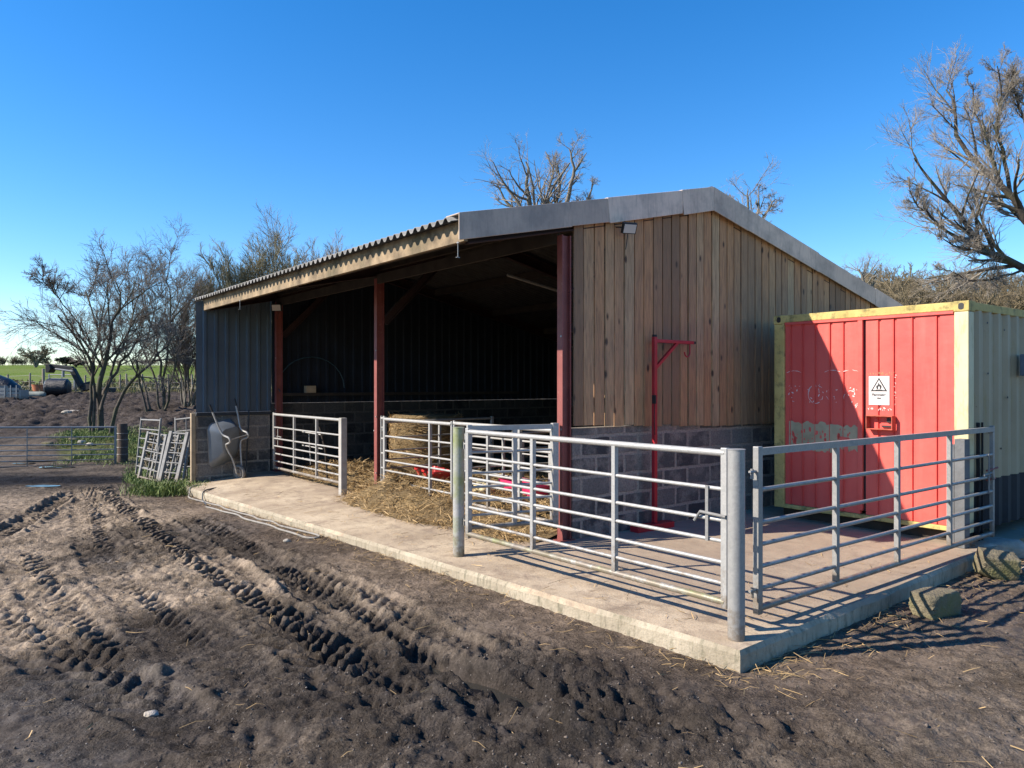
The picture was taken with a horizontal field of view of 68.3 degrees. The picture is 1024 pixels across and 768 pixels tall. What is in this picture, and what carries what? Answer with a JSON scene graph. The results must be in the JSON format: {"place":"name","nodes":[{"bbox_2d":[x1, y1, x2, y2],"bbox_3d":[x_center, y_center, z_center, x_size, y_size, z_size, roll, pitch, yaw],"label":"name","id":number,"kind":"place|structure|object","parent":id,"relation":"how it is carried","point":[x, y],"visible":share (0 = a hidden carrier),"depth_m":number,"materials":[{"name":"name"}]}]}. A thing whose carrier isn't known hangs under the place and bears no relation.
{"place":"outdoors","nodes":[
{"label":"outdoors","id":0,"kind":"place"},
{"bbox_2d":[46,424,189,466],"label":"grass","id":1,"kind":"structure","parent":0,"point":[131,440],"depth_m":24.41,"materials":[{"name":"green plant"}]},
{"bbox_2d":[122,463,189,491],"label":"grass","id":2,"kind":"structure","parent":0,"point":[132,477],"depth_m":16.33,"materials":[{"name":"green plant"}]},
{"bbox_2d":[0,365,1023,767],"bbox_3d":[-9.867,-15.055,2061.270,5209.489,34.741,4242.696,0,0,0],"label":"muddy ground","id":3,"kind":"structure","parent":0,"point":[364,645],"depth_m":4.84,"materials":[{"name":"brown soil"}]},
{"bbox_2d":[0,375,22,391],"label":"covered heap","id":4,"kind":"object","parent":3,"relation":"on","point":[5,381],"visible":0.66,"depth_m":45.70,"materials":[{"name":"blue plastic"}]},
{"bbox_2d":[0,385,28,398],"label":"stock crate","id":5,"kind":"object","parent":3,"relation":"on","point":[20,394],"visible":0.85,"depth_m":40.60,"materials":[{"name":"metal"}]},
{"bbox_2d":[0,354,51,364],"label":"hedgerow","id":6,"kind":"object","parent":3,"relation":"on","point":[14,361],"visible":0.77,"depth_m":240.57,"materials":[{"name":"green plant"}]},
{"bbox_2d":[12,379,41,385],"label":"field hedge","id":7,"kind":"object","parent":3,"relation":"on","point":[18,381],"visible":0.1,"depth_m":64.53,"materials":[{"name":"green plant"}]},
{"bbox_2d":[16,345,57,367],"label":"round tree","id":8,"kind":"object","parent":3,"relation":"on","point":[32,357],"visible":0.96,"depth_m":185.01,"materials":[{"name":"green plant"}]},
{"bbox_2d":[31,385,42,390],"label":"clay tub","id":9,"kind":"object","parent":3,"relation":"on","point":[35,388],"visible":0.69,"depth_m":46.74,"materials":[{"name":"orange ceramic"}]},
{"bbox_2d":[29,391,45,396],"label":"rolled sheet","id":10,"kind":"object","parent":3,"relation":"on","point":[37,393],"visible":0.53,"depth_m":42.86,"materials":[{"name":"fabric"}]},
{"bbox_2d":[23,458,63,461],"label":"puddle","id":11,"kind":"object","parent":3,"relation":"on","point":[46,459],"visible":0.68,"depth_m":22.24,"materials":[{"name":"grey liquid"}]},
{"bbox_2d":[27,485,60,486],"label":"puddle","id":12,"kind":"object","parent":3,"relation":"on","point":[42,485],"visible":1,"depth_m":14.73,"materials":[{"name":"blue liquid"}]},
{"bbox_2d":[39,466,74,467],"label":"puddle","id":13,"kind":"object","parent":3,"relation":"on","point":[56,466],"visible":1,"depth_m":20.30,"materials":[{"name":"grey liquid"}]},
{"bbox_2d":[43,378,71,395],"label":"wrapped bale","id":14,"kind":"object","parent":3,"relation":"on","point":[53,386],"visible":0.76,"depth_m":43.61},
{"bbox_2d":[0,426,116,466],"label":"yard gate","id":15,"kind":"structure","parent":3,"relation":"on","point":[71,444],"depth_m":21.02,"materials":[{"name":"metal"}]},
{"bbox_2d":[48,374,74,389],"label":"paddock gate","id":16,"kind":"structure","parent":3,"relation":"on","point":[73,381],"depth_m":48.98,"materials":[{"name":"metal"}]},
{"bbox_2d":[54,356,73,365],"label":"evergreen tree","id":17,"kind":"object","parent":3,"relation":"on","point":[61,360],"visible":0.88,"depth_m":194.12,"materials":[{"name":"green plant"}]},
{"bbox_2d":[61,410,71,413],"bbox_3d":[-19.490,1.211,32.994,0.418,0.211,0.299,0,0,0],"label":"boulder","id":18,"kind":"object","parent":3,"relation":"on","point":[66,411],"visible":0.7,"depth_m":32.87,"materials":[{"name":"stone"}]},
{"bbox_2d":[67,360,84,366],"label":"evergreen tree","id":19,"kind":"object","parent":3,"relation":"on","point":[76,362],"visible":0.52,"depth_m":199.15,"materials":[{"name":"green plant"}]},
{"bbox_2d":[45,364,115,392],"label":"digger arm","id":20,"kind":"object","parent":3,"relation":"on","point":[72,370],"visible":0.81,"depth_m":45.87},
{"bbox_2d":[0,227,197,433],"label":"bare tree","id":21,"kind":"object","parent":3,"relation":"on","point":[98,393],"visible":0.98,"depth_m":25.36,"materials":[{"name":"brown plant"}]},
{"bbox_2d":[5,369,192,391],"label":"wire fence","id":22,"kind":"object","parent":3,"relation":"on","point":[44,376],"visible":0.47,"depth_m":48.94,"materials":[{"name":"metal"}]},
{"bbox_2d":[46,359,180,365],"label":"hedgerow","id":23,"kind":"object","parent":3,"relation":"on","point":[50,361],"visible":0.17,"depth_m":239.58,"materials":[{"name":"green plant"}]},
{"bbox_2d":[117,423,127,462],"bbox_3d":[-11.306,1.714,21.900,0.318,1.187,0.310,0,0,0],"label":"gate post","id":24,"kind":"object","parent":3,"relation":"on","point":[122,441],"visible":0.82,"depth_m":21.78,"materials":[{"name":"wood"}]},
{"bbox_2d":[8,382,271,394],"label":"grass","id":25,"kind":"structure","parent":3,"relation":"on","point":[135,387],"depth_m":50.26,"materials":[{"name":"green plant"}]},
{"bbox_2d":[135,418,161,478],"bbox_3d":[-7.854,1.379,16.275,0.136,1.374,1.793,0,0,-39],"label":"leaning hurdle","id":26,"kind":"object","parent":3,"relation":"on","point":[158,442],"visible":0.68,"depth_m":16.23,"materials":[{"name":"metal"}]},
{"bbox_2d":[103,378,195,385],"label":"field hedge","id":27,"kind":"object","parent":3,"relation":"on","point":[122,380],"visible":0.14,"depth_m":64.62,"materials":[{"name":"green plant"}]},
{"bbox_2d":[84,215,218,411],"bbox_3d":[-15.488,-3.067,33.698,6.720,9.195,5.249,0,0,0],"label":"bare tree","id":28,"kind":"object","parent":3,"relation":"on","point":[184,308],"visible":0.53,"depth_m":33.48,"materials":[{"name":"brown plant"}]},
{"bbox_2d":[144,710,158,716],"bbox_3d":[-1.996,1.827,4.170,0.091,0.058,0.064,0,0,0],"label":"field stone","id":29,"kind":"object","parent":3,"relation":"on","point":[152,713],"visible":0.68,"depth_m":4.15,"materials":[{"name":"white stone"}]},
{"bbox_2d":[137,431,167,481],"bbox_3d":[-7.451,1.488,15.651,0.904,1.020,0.317,0,0,37],"label":"leaning hurdle","id":30,"kind":"object","parent":3,"relation":"on","point":[143,459],"visible":0.78,"depth_m":15.66,"materials":[{"name":"metal"}]},
{"bbox_2d":[139,430,189,469],"bbox_3d":[-8.966,1.802,20.362,2.062,1.304,3.595,0,0,-37],"label":"bramble scrub","id":31,"kind":"object","parent":3,"relation":"on","point":[148,454],"visible":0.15,"depth_m":19.49,"materials":[{"name":"green plant"}]},
{"bbox_2d":[149,434,179,479],"bbox_3d":[-7.313,1.511,15.868,0.778,0.970,0.283,0,0,34],"label":"leaning hurdle","id":32,"kind":"object","parent":3,"relation":"on","point":[152,466],"visible":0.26,"depth_m":15.86,"materials":[{"name":"metal"}]},
{"bbox_2d":[116,478,213,497],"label":"grass","id":33,"kind":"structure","parent":3,"relation":"on","point":[159,488],"depth_m":13.34,"materials":[{"name":"green plant"}]},
{"bbox_2d":[157,431,189,482],"bbox_3d":[-6.796,1.468,15.163,0.553,1.060,0.405,0,0,22],"label":"leaning hurdle","id":34,"kind":"object","parent":3,"relation":"on","point":[181,458],"visible":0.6,"depth_m":15.15,"materials":[{"name":"metal"}]},
{"bbox_2d":[164,431,189,480],"bbox_3d":[-6.986,1.487,15.787,0.730,1.006,0.258,0,0,33],"label":"leaning hurdle","id":35,"kind":"object","parent":3,"relation":"on","point":[184,464],"visible":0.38,"depth_m":15.71,"materials":[{"name":"metal"}]},
{"bbox_2d":[174,417,189,478],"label":"leaning hurdle","id":36,"kind":"object","parent":3,"relation":"on","point":[175,424],"visible":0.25,"depth_m":16.42,"materials":[{"name":"metal"}]},
{"bbox_2d":[144,264,233,406],"bbox_3d":[-15.298,-2.438,36.109,4.156,6.953,3.936,0,0,0],"label":"bare shrub","id":37,"kind":"object","parent":3,"relation":"on","point":[185,384],"visible":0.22,"depth_m":35.61,"materials":[{"name":"brown plant"}]},
{"bbox_2d":[188,253,271,340],"bbox_3d":[-12.697,-2.386,34.400,4.123,7.059,3.919,0,0,0],"label":"bare shrub","id":38,"kind":"object","parent":3,"relation":"on","point":[237,276],"visible":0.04,"depth_m":33.67,"materials":[{"name":"brown plant"}]},
{"bbox_2d":[193,222,305,370],"bbox_3d":[-11.594,-3.155,34.038,4.945,8.670,4.362,0,0,0],"label":"bare shrub","id":39,"kind":"object","parent":3,"relation":"on","point":[228,282],"visible":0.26,"depth_m":34.04,"materials":[{"name":"brown plant"}]},
{"bbox_2d":[188,410,319,538],"bbox_3d":[-4.193,1.207,11.535,1.158,1.462,6.170,0,0,-27],"label":"garden hose","id":40,"kind":"object","parent":3,"relation":"on","point":[280,529],"visible":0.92,"depth_m":10.66,"materials":[{"name":"white rubber"}]},
{"bbox_2d":[235,242,296,384],"bbox_3d":[-11.124,-2.884,35.967,3.745,7.816,3.985,0,0,0],"label":"bare shrub","id":41,"kind":"object","parent":3,"relation":"on","point":[259,273],"visible":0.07,"depth_m":35.02,"materials":[{"name":"brown plant"}]},
{"bbox_2d":[245,203,333,267],"bbox_3d":[-10.157,-3.897,36.939,5.483,9.850,5.036,0,0,0],"label":"bare shrub","id":42,"kind":"object","parent":3,"relation":"on","point":[304,254],"visible":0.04,"depth_m":36.34,"materials":[{"name":"brown plant"}]},
{"bbox_2d":[310,227,351,259],"bbox_3d":[-8.582,-3.568,38.100,4.776,9.193,3.937,0,0,0],"label":"bare shrub","id":43,"kind":"object","parent":3,"relation":"on","point":[331,249],"visible":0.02,"depth_m":38.56,"materials":[{"name":"brown plant"}]},
{"bbox_2d":[433,669,442,674],"bbox_3d":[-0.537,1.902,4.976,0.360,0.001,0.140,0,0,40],"label":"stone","id":44,"kind":"object","parent":3,"relation":"on","point":[435,671],"visible":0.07,"depth_m":5.00,"materials":[{"name":"grey stone"}]},
{"bbox_2d":[464,681,531,707],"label":"puddle","id":45,"kind":"object","parent":3,"relation":"on","point":[501,697],"visible":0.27,"depth_m":4.66,"materials":[{"name":"brown liquid"}]},
{"bbox_2d":[0,478,1023,767],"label":"scattered straw","id":46,"kind":"object","parent":3,"relation":"on","point":[584,626],"visible":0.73,"depth_m":5.55,"materials":[{"name":"beige plant"}]},
{"bbox_2d":[1,509,1023,767],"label":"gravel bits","id":47,"kind":"object","parent":3,"relation":"on","point":[487,655],"visible":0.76,"depth_m":4.35,"materials":[{"name":"grey gravel"}]},
{"bbox_2d":[462,129,599,206],"bbox_3d":[0.739,-4.162,30.532,5.543,11.701,5.286,0,0,0],"label":"bare tree","id":48,"kind":"object","parent":3,"relation":"on","point":[558,175],"visible":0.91,"depth_m":29.61,"materials":[{"name":"brown plant"}]},
{"bbox_2d":[182,452,1023,672],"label":"concrete apron","id":49,"kind":"object","parent":3,"relation":"on","point":[703,633],"visible":0.23,"depth_m":7.01,"materials":[{"name":"grey concrete"}]},
{"bbox_2d":[207,399,248,477],"bbox_3d":[-5.232,1.012,13.933,0.566,1.515,0.798,0,0,28],"label":"wheelbarrow","id":50,"kind":"object","parent":49,"relation":"on","point":[224,443],"visible":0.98,"depth_m":13.87,"materials":[{"name":"grey metal"}]},
{"bbox_2d":[302,427,327,477],"bbox_3d":[-3.480,1.204,13.182,0.808,0.956,0.131,0,0,42],"label":"broken hurdle","id":51,"kind":"object","parent":49,"relation":"on","point":[309,446],"visible":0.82,"depth_m":12.95,"materials":[{"name":"metal"}]},
{"bbox_2d":[339,418,346,494],"bbox_3d":[-2.616,1.120,11.642,0.100,1.220,0.125,0,0,-38],"label":"fence post","id":52,"kind":"object","parent":49,"relation":"on","point":[343,454],"visible":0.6,"depth_m":11.59,"materials":[{"name":"silver metal"}]},
{"bbox_2d":[273,412,338,483],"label":"field gate","id":53,"kind":"structure","parent":52,"relation":"attached to","point":[316,444],"depth_m":13.03,"materials":[{"name":"metal"}]},
{"bbox_2d":[370,441,389,462],"bbox_3d":[-2.362,1.445,16.133,1.200,0.470,0.600,0,0,-38],"label":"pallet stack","id":54,"kind":"object","parent":49,"relation":"on","point":[372,448],"visible":0.1,"depth_m":15.90,"materials":[{"name":"brown wood"}]},
{"bbox_2d":[281,454,556,543],"bbox_3d":[-0.847,1.474,11.965,4.348,0.583,7.844,0,0,-38],"label":"loose straw","id":55,"kind":"object","parent":49,"relation":"on","point":[368,471],"visible":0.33,"depth_m":10.31,"materials":[{"name":"beige plant"}]},
{"bbox_2d":[292,459,556,542],"bbox_3d":[-0.641,1.683,12.499,5.650,0.718,8.150,0,0,-38],"label":"straw bedding","id":56,"kind":"object","parent":49,"relation":"on","point":[402,496],"visible":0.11,"depth_m":10.17,"materials":[{"name":"beige plant"}]},
{"bbox_2d":[380,416,384,481],"bbox_3d":[-1.950,1.032,11.372,0.040,1.127,0.110,0,0,-38],"label":"gate post","id":57,"kind":"object","parent":56,"relation":"on","point":[381,438],"visible":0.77,"depth_m":11.39,"materials":[{"name":"metal"}]},
{"bbox_2d":[381,417,452,499],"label":"field gate","id":58,"kind":"structure","parent":57,"relation":"attached to","point":[429,441],"depth_m":10.30,"materials":[{"name":"metal"}]},
{"bbox_2d":[413,466,449,482],"bbox_3d":[-1.236,1.460,11.839,0.389,0.280,0.832,0,0,-28],"label":"feed trough","id":59,"kind":"object","parent":56,"relation":"on","point":[439,475],"visible":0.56,"depth_m":11.56,"materials":[{"name":"red paint"}]},
{"bbox_2d":[433,454,444,471],"bbox_3d":[-1.183,1.363,12.158,0.320,0.435,0.952,0,0,-8],"label":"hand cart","id":60,"kind":"object","parent":56,"relation":"on","point":[438,466],"visible":0.15,"depth_m":11.86,"materials":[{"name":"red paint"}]},
{"bbox_2d":[472,481,494,494],"bbox_3d":[-0.400,1.480,10.716,0.260,0.200,0.460,0,0,-18],"label":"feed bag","id":61,"kind":"object","parent":56,"relation":"on","point":[481,489],"visible":0.26,"depth_m":10.54,"materials":[{"name":"paper"}]},
{"bbox_2d":[453,421,550,519],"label":"field gate","id":62,"kind":"structure","parent":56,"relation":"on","point":[487,445],"depth_m":9.01,"materials":[{"name":"metal"}]},
{"bbox_2d":[464,433,549,493],"bbox_3d":[0.147,1.192,10.388,0.036,0.887,2.982,0,0,-36],"label":"sheep hurdle","id":63,"kind":"object","parent":56,"relation":"on","point":[526,441],"visible":0.21,"depth_m":10.74,"materials":[{"name":"metal"}]},
{"bbox_2d":[472,431,549,483],"bbox_3d":[0.143,1.157,10.923,1.712,0.977,0.038,0,0,-28],"label":"sheep hurdle","id":64,"kind":"object","parent":56,"relation":"on","point":[532,432],"visible":0.05,"depth_m":10.91,"materials":[{"name":"metal"}]},
{"bbox_2d":[499,478,549,500],"bbox_3d":[0.193,1.445,10.215,0.367,0.270,0.988,0,0,-30],"label":"feed trough","id":65,"kind":"object","parent":56,"relation":"on","point":[547,487],"visible":0.25,"depth_m":9.95,"materials":[{"name":"pink plastic"}]},
{"bbox_2d":[387,410,462,474],"bbox_3d":[-1.499,1.092,13.154,1.362,1.286,1.354,0,0,-38],"label":"round bale","id":66,"kind":"object","parent":49,"relation":"on","point":[402,429],"visible":0.46,"depth_m":12.61,"materials":[{"name":"plant"}]},
{"bbox_2d":[453,427,464,556],"bbox_3d":[-0.535,1.077,7.569,0.122,1.306,0.122,0,0,-38],"label":"gate post","id":67,"kind":"object","parent":49,"relation":"on","point":[458,493],"visible":1,"depth_m":7.52,"materials":[{"name":"metal"}]},
{"bbox_2d":[464,423,558,531],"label":"field gate","id":68,"kind":"structure","parent":67,"relation":"attached to","point":[554,450],"depth_m":7.87,"materials":[{"name":"metal"}]},
{"bbox_2d":[463,428,727,608],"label":"field gate","id":69,"kind":"structure","parent":67,"relation":"attached to","point":[614,475],"depth_m":5.92,"materials":[{"name":"metal"}]},
{"bbox_2d":[190,186,903,541],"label":"open barn","id":70,"kind":"structure","parent":49,"relation":"on","point":[562,312],"depth_m":10.34,"materials":[{"name":"wood"}]},
{"bbox_2d":[373,416,493,478],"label":"field gate","id":71,"kind":"structure","parent":70,"relation":"attached to","point":[439,434],"depth_m":12.40,"materials":[{"name":"metal"}]},
{"bbox_2d":[630,335,695,532],"bbox_3d":[1.824,0.547,8.918,1.100,2.265,0.130,0,0,-38],"label":"hoist post","id":72,"kind":"object","parent":49,"relation":"on","point":[655,522],"visible":0.94,"depth_m":8.80,"materials":[{"name":"metal"}]},
{"bbox_2d":[727,448,745,641],"bbox_3d":[1.480,1.062,4.981,0.118,1.276,0.118,0,0,-38],"label":"gate post","id":73,"kind":"object","parent":49,"relation":"on","point":[735,544],"visible":0.87,"depth_m":4.93,"materials":[{"name":"metal"}]},
{"bbox_2d":[774,300,1023,539],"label":"shipping container","id":74,"kind":"object","parent":49,"relation":"on","point":[884,371],"visible":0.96,"depth_m":8.57,"materials":[{"name":"metal"}]},
{"bbox_2d":[785,320,863,513],"bbox_3d":[3.771,0.365,9.144,0.060,2.266,1.000,0,0,-38],"label":"door","id":75,"kind":"structure","parent":74,"relation":"in","point":[824,362],"depth_m":9.13,"materials":[{"name":"red paint"}]},
{"bbox_2d":[866,312,954,524],"bbox_3d":[4.360,0.365,8.327,0.136,2.266,0.948,0,0,-38],"label":"door","id":76,"kind":"structure","parent":74,"relation":"in","point":[919,350],"depth_m":8.31,"materials":[{"name":"red paint"}]},
{"bbox_2d":[953,439,969,548],"bbox_3d":[4.638,1.120,7.820,0.130,1.120,0.150,0,0,-38],"label":"gate post","id":77,"kind":"object","parent":49,"relation":"on","point":[961,469],"visible":0.59,"depth_m":7.76,"materials":[{"name":"grey metal"}]},
{"bbox_2d":[973,422,998,540],"bbox_3d":[5.022,1.050,8.026,0.233,1.300,0.196,0,0,-38],"label":"gate post","id":78,"kind":"object","parent":49,"relation":"on","point":[977,532],"visible":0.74,"depth_m":7.99,"materials":[{"name":"grey metal"}]},
{"bbox_2d":[748,426,994,614],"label":"field gate","id":79,"kind":"structure","parent":78,"relation":"attached to","point":[755,591],"depth_m":6.14,"materials":[{"name":"metal"}]},
{"bbox_2d":[721,155,793,221],"bbox_3d":[10.846,-4.265,33.903,3.127,11.777,4.832,0,0,0],"label":"bare tree","id":80,"kind":"object","parent":3,"relation":"on","point":[769,206],"visible":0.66,"depth_m":33.93,"materials":[{"name":"brown plant"}]},
{"bbox_2d":[841,249,896,286],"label":"bare tree","id":81,"kind":"object","parent":3,"relation":"on","point":[873,277],"visible":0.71,"depth_m":59.88,"materials":[{"name":"brown plant"}]},
{"bbox_2d":[844,254,1023,309],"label":"hill woodland","id":82,"kind":"object","parent":3,"relation":"on","point":[898,288],"visible":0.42,"depth_m":77.02,"materials":[{"name":"brown plant"}]},
{"bbox_2d":[908,586,961,619],"bbox_3d":[3.361,1.730,5.993,0.390,0.199,0.216,0,0,-28],"label":"concrete lump","id":83,"kind":"object","parent":3,"relation":"on","point":[933,603],"visible":1,"depth_m":5.91,"materials":[{"name":"concrete"}]},
{"bbox_2d":[873,36,1023,302],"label":"bare tree","id":84,"kind":"object","parent":3,"relation":"on","point":[972,239],"visible":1,"depth_m":26.22,"materials":[{"name":"brown plant"}]},
{"bbox_2d":[970,537,1023,557],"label":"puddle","id":85,"kind":"object","parent":3,"relation":"on","point":[1016,546],"visible":0.45,"depth_m":7.90,"materials":[{"name":"liquid"}]},
{"bbox_2d":[973,547,1021,580],"bbox_3d":[4.577,1.700,7.124,0.336,0.244,0.251,7,15,12],"label":"concrete lump","id":86,"kind":"object","parent":3,"relation":"on","point":[991,563],"visible":0.98,"depth_m":7.03,"materials":[{"name":"concrete"}]},
{"bbox_2d":[0,0,1023,364],"label":"sky","id":87,"kind":"structure","parent":0,"point":[368,119],"materials":[{"name":"blue"}]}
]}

